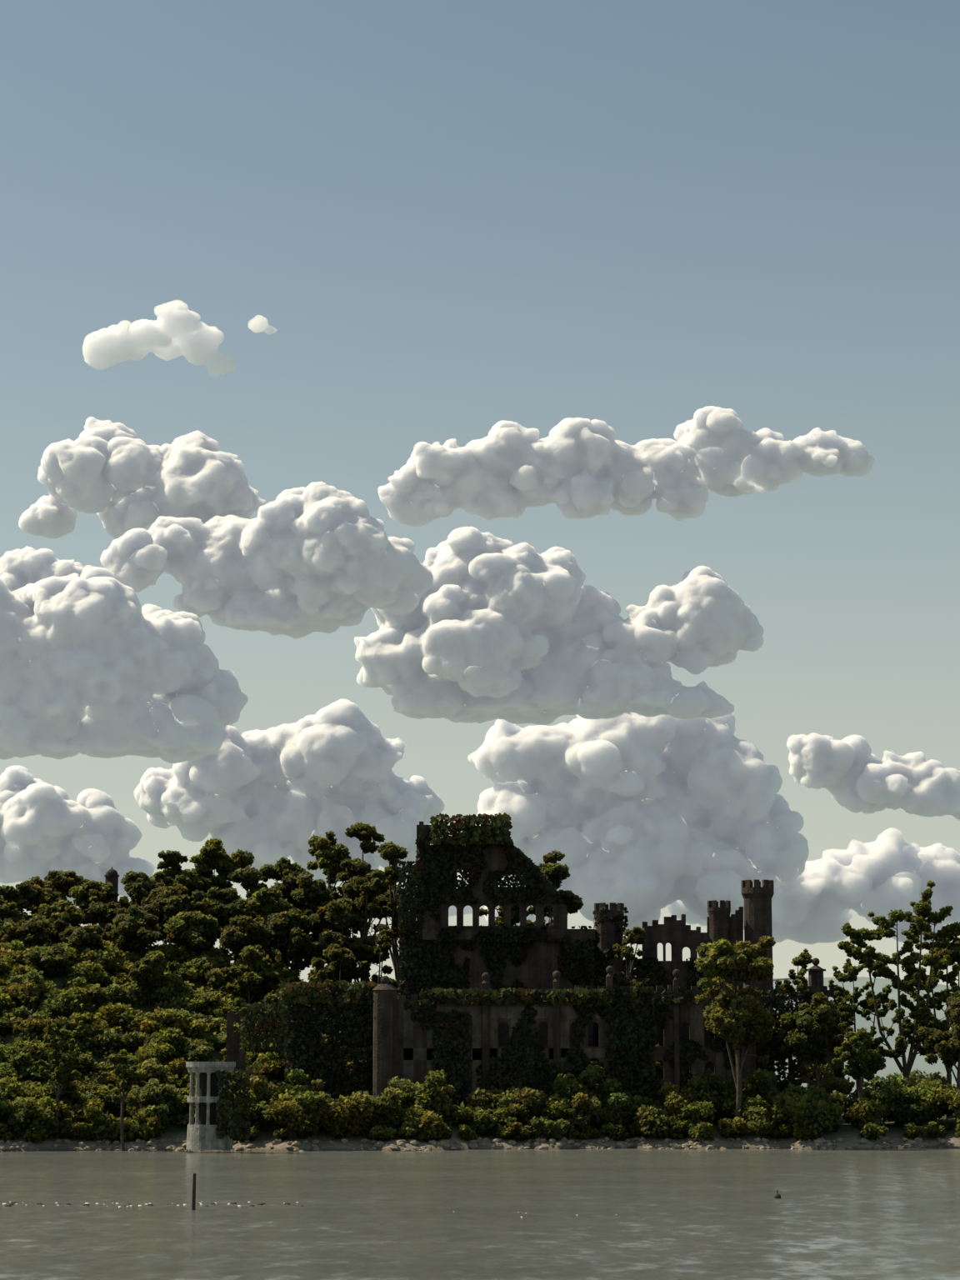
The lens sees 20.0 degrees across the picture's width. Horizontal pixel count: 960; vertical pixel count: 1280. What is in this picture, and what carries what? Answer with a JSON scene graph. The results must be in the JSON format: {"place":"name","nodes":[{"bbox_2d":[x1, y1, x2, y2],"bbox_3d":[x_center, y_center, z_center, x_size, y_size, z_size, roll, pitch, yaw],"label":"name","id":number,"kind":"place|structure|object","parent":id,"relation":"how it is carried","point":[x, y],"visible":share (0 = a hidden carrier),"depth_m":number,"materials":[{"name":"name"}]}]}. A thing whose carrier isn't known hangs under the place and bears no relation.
{"place":"outdoors","nodes":[
{"label":"outdoors","id":0,"kind":"place"},
{"bbox_2d":[2,1201,616,1214],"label":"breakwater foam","id":1,"kind":"object","parent":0,"point":[147,1203],"visible":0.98,"depth_m":239.90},
{"bbox_2d":[0,1085,959,1279],"bbox_3d":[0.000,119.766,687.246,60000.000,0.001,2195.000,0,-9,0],"label":"river water","id":2,"kind":"structure","parent":0,"point":[657,1213],"depth_m":221.81,"materials":[{"name":"grey liquid"}]},
{"bbox_2d":[191,1173,196,1209],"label":"timber pile","id":3,"kind":"object","parent":2,"relation":"in","point":[193,1199],"visible":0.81,"depth_m":230.28,"materials":[{"name":"brown wood"}]},
{"bbox_2d":[3,1190,780,1206],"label":"birds","id":4,"kind":"object","parent":2,"relation":"in","point":[777,1195],"visible":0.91,"depth_m":239.08},
{"bbox_2d":[0,965,959,1151],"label":"island terrain","id":5,"kind":"structure","parent":0,"point":[847,1132],"depth_m":401.26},
{"bbox_2d":[0,917,13,940],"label":"tree","id":6,"kind":"object","parent":5,"relation":"on","point":[2,933],"visible":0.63,"depth_m":467.33,"materials":[{"name":"green plant"}]},
{"bbox_2d":[0,895,28,942],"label":"tree","id":7,"kind":"object","parent":5,"relation":"on","point":[9,910],"visible":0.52,"depth_m":474.92,"materials":[{"name":"green plant"}]},
{"bbox_2d":[0,880,41,920],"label":"hill tree","id":8,"kind":"object","parent":5,"relation":"on","point":[22,895],"visible":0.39,"depth_m":489.08,"materials":[{"name":"green plant"}]},
{"bbox_2d":[0,914,52,949],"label":"tree","id":9,"kind":"object","parent":5,"relation":"on","point":[30,931],"visible":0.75,"depth_m":461.89,"materials":[{"name":"green plant"}]},
{"bbox_2d":[23,945,70,978],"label":"tree","id":10,"kind":"object","parent":5,"relation":"on","point":[52,962],"visible":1,"depth_m":447.23,"materials":[{"name":"green plant"}]},
{"bbox_2d":[25,869,88,917],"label":"hill tree","id":11,"kind":"object","parent":5,"relation":"on","point":[57,886],"visible":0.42,"depth_m":495.07,"materials":[{"name":"green plant"}]},
{"bbox_2d":[31,1020,84,1139],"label":"tree","id":12,"kind":"object","parent":5,"relation":"on","point":[62,1072],"visible":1,"depth_m":399.47,"materials":[{"name":"green plant"}]},
{"bbox_2d":[32,899,83,944],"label":"tree","id":13,"kind":"object","parent":5,"relation":"on","point":[61,916],"visible":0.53,"depth_m":472.75,"materials":[{"name":"green plant"}]},
{"bbox_2d":[58,924,105,952],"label":"tree","id":14,"kind":"object","parent":5,"relation":"on","point":[87,936],"visible":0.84,"depth_m":456.93,"materials":[{"name":"green plant"}]},
{"bbox_2d":[68,880,119,925],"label":"hill tree","id":15,"kind":"object","parent":5,"relation":"on","point":[83,896],"visible":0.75,"depth_m":482.49,"materials":[{"name":"green plant"}]},
{"bbox_2d":[87,900,142,944],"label":"tree","id":16,"kind":"object","parent":5,"relation":"on","point":[105,912],"visible":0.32,"depth_m":477.00,"materials":[{"name":"green plant"}]},
{"bbox_2d":[101,1049,145,1150],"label":"tree","id":17,"kind":"object","parent":5,"relation":"on","point":[127,1077],"visible":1,"depth_m":392.73,"materials":[{"name":"green plant"}]},
{"bbox_2d":[106,905,162,952],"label":"tree","id":18,"kind":"object","parent":5,"relation":"on","point":[135,929],"visible":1,"depth_m":460.34,"materials":[{"name":"green plant"}]},
{"bbox_2d":[116,870,164,909],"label":"hill tree","id":19,"kind":"object","parent":5,"relation":"on","point":[138,886],"visible":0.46,"depth_m":486.58,"materials":[{"name":"green plant"}]},
{"bbox_2d":[128,950,179,1007],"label":"tree","id":20,"kind":"object","parent":5,"relation":"on","point":[149,968],"visible":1,"depth_m":445.48,"materials":[{"name":"green plant"}]},
{"bbox_2d":[140,884,189,944],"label":"tree","id":21,"kind":"object","parent":5,"relation":"on","point":[163,904],"visible":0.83,"depth_m":473.99,"materials":[{"name":"green plant"}]},
{"bbox_2d":[150,850,211,945],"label":"hill tree","id":22,"kind":"object","parent":5,"relation":"on","point":[173,874],"visible":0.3,"depth_m":498.44,"materials":[{"name":"green plant"}]},
{"bbox_2d":[162,910,223,954],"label":"tree","id":23,"kind":"object","parent":5,"relation":"on","point":[196,930],"visible":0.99,"depth_m":463.84,"materials":[{"name":"green plant"}]},
{"bbox_2d":[185,1061,235,1149],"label":"tower","id":24,"kind":"structure","parent":5,"relation":"on","point":[202,1133],"depth_m":384.37,"materials":[{"name":"stone"}]},
{"bbox_2d":[185,886,257,941],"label":"tree","id":25,"kind":"object","parent":5,"relation":"on","point":[222,907],"visible":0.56,"depth_m":477.78,"materials":[{"name":"green plant"}]},
{"bbox_2d":[189,838,254,900],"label":"hill tree","id":26,"kind":"object","parent":5,"relation":"on","point":[210,857],"visible":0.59,"depth_m":502.08,"materials":[{"name":"green plant"}]},
{"bbox_2d":[0,938,494,1130],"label":"slope shrubs","id":27,"kind":"object","parent":5,"relation":"on","point":[152,1041],"visible":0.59,"depth_m":435.90,"materials":[{"name":"green plant"}]},
{"bbox_2d":[219,915,275,961],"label":"tree","id":28,"kind":"object","parent":5,"relation":"on","point":[238,936],"visible":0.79,"depth_m":459.26,"materials":[{"name":"green plant"}]},
{"bbox_2d":[218,944,280,1004],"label":"tree","id":29,"kind":"object","parent":5,"relation":"on","point":[252,982],"visible":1,"depth_m":447.44,"materials":[{"name":"green plant"}]},
{"bbox_2d":[227,865,284,914],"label":"hill tree","id":30,"kind":"object","parent":5,"relation":"on","point":[248,877],"visible":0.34,"depth_m":487.87,"materials":[{"name":"green plant"}]},
{"bbox_2d":[235,887,307,964],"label":"tree","id":31,"kind":"object","parent":5,"relation":"on","point":[263,902],"visible":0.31,"depth_m":475.27,"materials":[{"name":"green plant"}]},
{"bbox_2d":[259,856,317,968],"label":"hill tree","id":32,"kind":"object","parent":5,"relation":"on","point":[285,871],"visible":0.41,"depth_m":496.13,"materials":[{"name":"green plant"}]},
{"bbox_2d":[265,908,326,974],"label":"tree","id":33,"kind":"object","parent":5,"relation":"on","point":[296,945],"visible":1,"depth_m":461.98,"materials":[{"name":"green plant"}]},
{"bbox_2d":[290,870,348,967],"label":"tree","id":34,"kind":"object","parent":5,"relation":"on","point":[316,894],"visible":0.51,"depth_m":476.58,"materials":[{"name":"green plant"}]},
{"bbox_2d":[295,830,352,929],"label":"hill tree","id":35,"kind":"object","parent":5,"relation":"on","point":[328,853],"visible":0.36,"depth_m":496.41,"materials":[{"name":"green plant"}]},
{"bbox_2d":[307,943,354,1029],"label":"tree","id":36,"kind":"object","parent":5,"relation":"on","point":[339,957],"visible":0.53,"depth_m":448.57,"materials":[{"name":"green plant"}]},
{"bbox_2d":[315,899,374,1029],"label":"tree","id":37,"kind":"object","parent":5,"relation":"on","point":[354,945],"visible":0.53,"depth_m":463.70,"materials":[{"name":"green plant"}]},
{"bbox_2d":[335,870,393,989],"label":"tree","id":38,"kind":"object","parent":5,"relation":"on","point":[364,904],"visible":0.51,"depth_m":473.99,"materials":[{"name":"green plant"}]},
{"bbox_2d":[330,821,404,937],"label":"hill tree","id":39,"kind":"object","parent":5,"relation":"on","point":[364,833],"visible":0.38,"depth_m":492.48,"materials":[{"name":"green plant"}]},
{"bbox_2d":[359,923,398,993],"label":"tree","id":40,"kind":"object","parent":5,"relation":"on","point":[382,939],"visible":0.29,"depth_m":458.02,"materials":[{"name":"green plant"}]},
{"bbox_2d":[372,840,413,999],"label":"hill tree","id":41,"kind":"object","parent":5,"relation":"on","point":[392,852],"visible":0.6,"depth_m":479.36,"materials":[{"name":"green plant"}]},
{"bbox_2d":[104,821,844,1124],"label":"castle","id":42,"kind":"structure","parent":5,"relation":"on","point":[749,920],"depth_m":440.14,"materials":[{"name":"stone"}]},
{"bbox_2d":[0,1064,959,1143],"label":"shore shrubs","id":43,"kind":"object","parent":5,"relation":"on","point":[696,1107],"visible":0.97,"depth_m":403.39,"materials":[{"name":"green plant"}]},
{"bbox_2d":[0,1136,959,1151],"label":"shore rocks","id":44,"kind":"object","parent":5,"relation":"on","point":[625,1143],"visible":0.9,"depth_m":398.31,"materials":[{"name":"grey stone"}]},
{"bbox_2d":[479,849,534,925],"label":"hill tree","id":45,"kind":"object","parent":5,"relation":"on","point":[515,915],"visible":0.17,"depth_m":488.95,"materials":[{"name":"green plant"}]},
{"bbox_2d":[215,812,844,1139],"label":"castle ivy vines","id":46,"kind":"object","parent":5,"relation":"on","point":[467,832],"visible":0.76,"depth_m":421.70,"materials":[{"name":"green plant"}]},
{"bbox_2d":[526,850,584,925],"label":"hill tree","id":47,"kind":"object","parent":5,"relation":"on","point":[557,874],"visible":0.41,"depth_m":483.49,"materials":[{"name":"green plant"}]},
{"bbox_2d":[585,1058,604,1085],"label":"tree","id":48,"kind":"object","parent":5,"relation":"on","point":[595,1062],"visible":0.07,"depth_m":424.63,"materials":[{"name":"green plant"}]},
{"bbox_2d":[310,1035,946,1123],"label":"yard shrubs","id":49,"kind":"object","parent":5,"relation":"on","point":[844,1086],"visible":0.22,"depth_m":432.66,"materials":[{"name":"green plant"}]},
{"bbox_2d":[612,926,654,1046],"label":"tree in ruin","id":50,"kind":"object","parent":5,"relation":"on","point":[636,935],"visible":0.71,"depth_m":435.07,"materials":[{"name":"green plant"}]},
{"bbox_2d":[694,935,776,1138],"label":"tree","id":51,"kind":"object","parent":5,"relation":"on","point":[745,1017],"visible":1,"depth_m":407.38,"materials":[{"name":"green plant"}]},
{"bbox_2d":[773,948,813,1082],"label":"tree","id":52,"kind":"object","parent":5,"relation":"on","point":[803,959],"visible":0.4,"depth_m":448.13,"materials":[{"name":"green plant"}]},
{"bbox_2d":[772,991,845,1087],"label":"bushy tree","id":53,"kind":"object","parent":5,"relation":"on","point":[807,1034],"visible":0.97,"depth_m":417.82,"materials":[{"name":"green plant"}]},
{"bbox_2d":[831,1027,886,1130],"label":"tree","id":54,"kind":"object","parent":5,"relation":"on","point":[862,1062],"visible":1,"depth_m":408.23,"materials":[{"name":"green plant"}]},
{"bbox_2d":[828,958,892,1089],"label":"tall tree","id":55,"kind":"object","parent":5,"relation":"on","point":[848,1018],"visible":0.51,"depth_m":442.68,"materials":[{"name":"green plant"}]},
{"bbox_2d":[836,880,959,1086],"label":"tall tree","id":56,"kind":"object","parent":5,"relation":"on","point":[920,1012],"visible":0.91,"depth_m":426.56,"materials":[{"name":"green plant"}]},
{"bbox_2d":[908,928,959,1119],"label":"tall tree","id":57,"kind":"object","parent":5,"relation":"on","point":[952,950],"visible":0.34,"depth_m":435.84,"materials":[{"name":"green plant"}]},
{"bbox_2d":[915,990,959,1093],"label":"tree","id":58,"kind":"object","parent":5,"relation":"on","point":[944,1046],"visible":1,"depth_m":414.13,"materials":[{"name":"green plant"}]},
{"bbox_2d":[0,0,959,986],"label":"sky","id":59,"kind":"structure","parent":0,"point":[544,414],"materials":[{"name":"blue"}]},
{"bbox_2d":[403,1000,740,1101],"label":"castle wall","id":60,"kind":"structure","parent":0,"point":[411,1053],"depth_m":415.59,"materials":[{"name":"black stone"}]},
{"bbox_2d":[377,968,957,1084],"bbox_3d":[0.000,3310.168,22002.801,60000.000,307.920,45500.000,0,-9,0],"label":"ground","id":61,"kind":"structure","parent":0,"point":[919,1062],"depth_m":2227.53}
]}

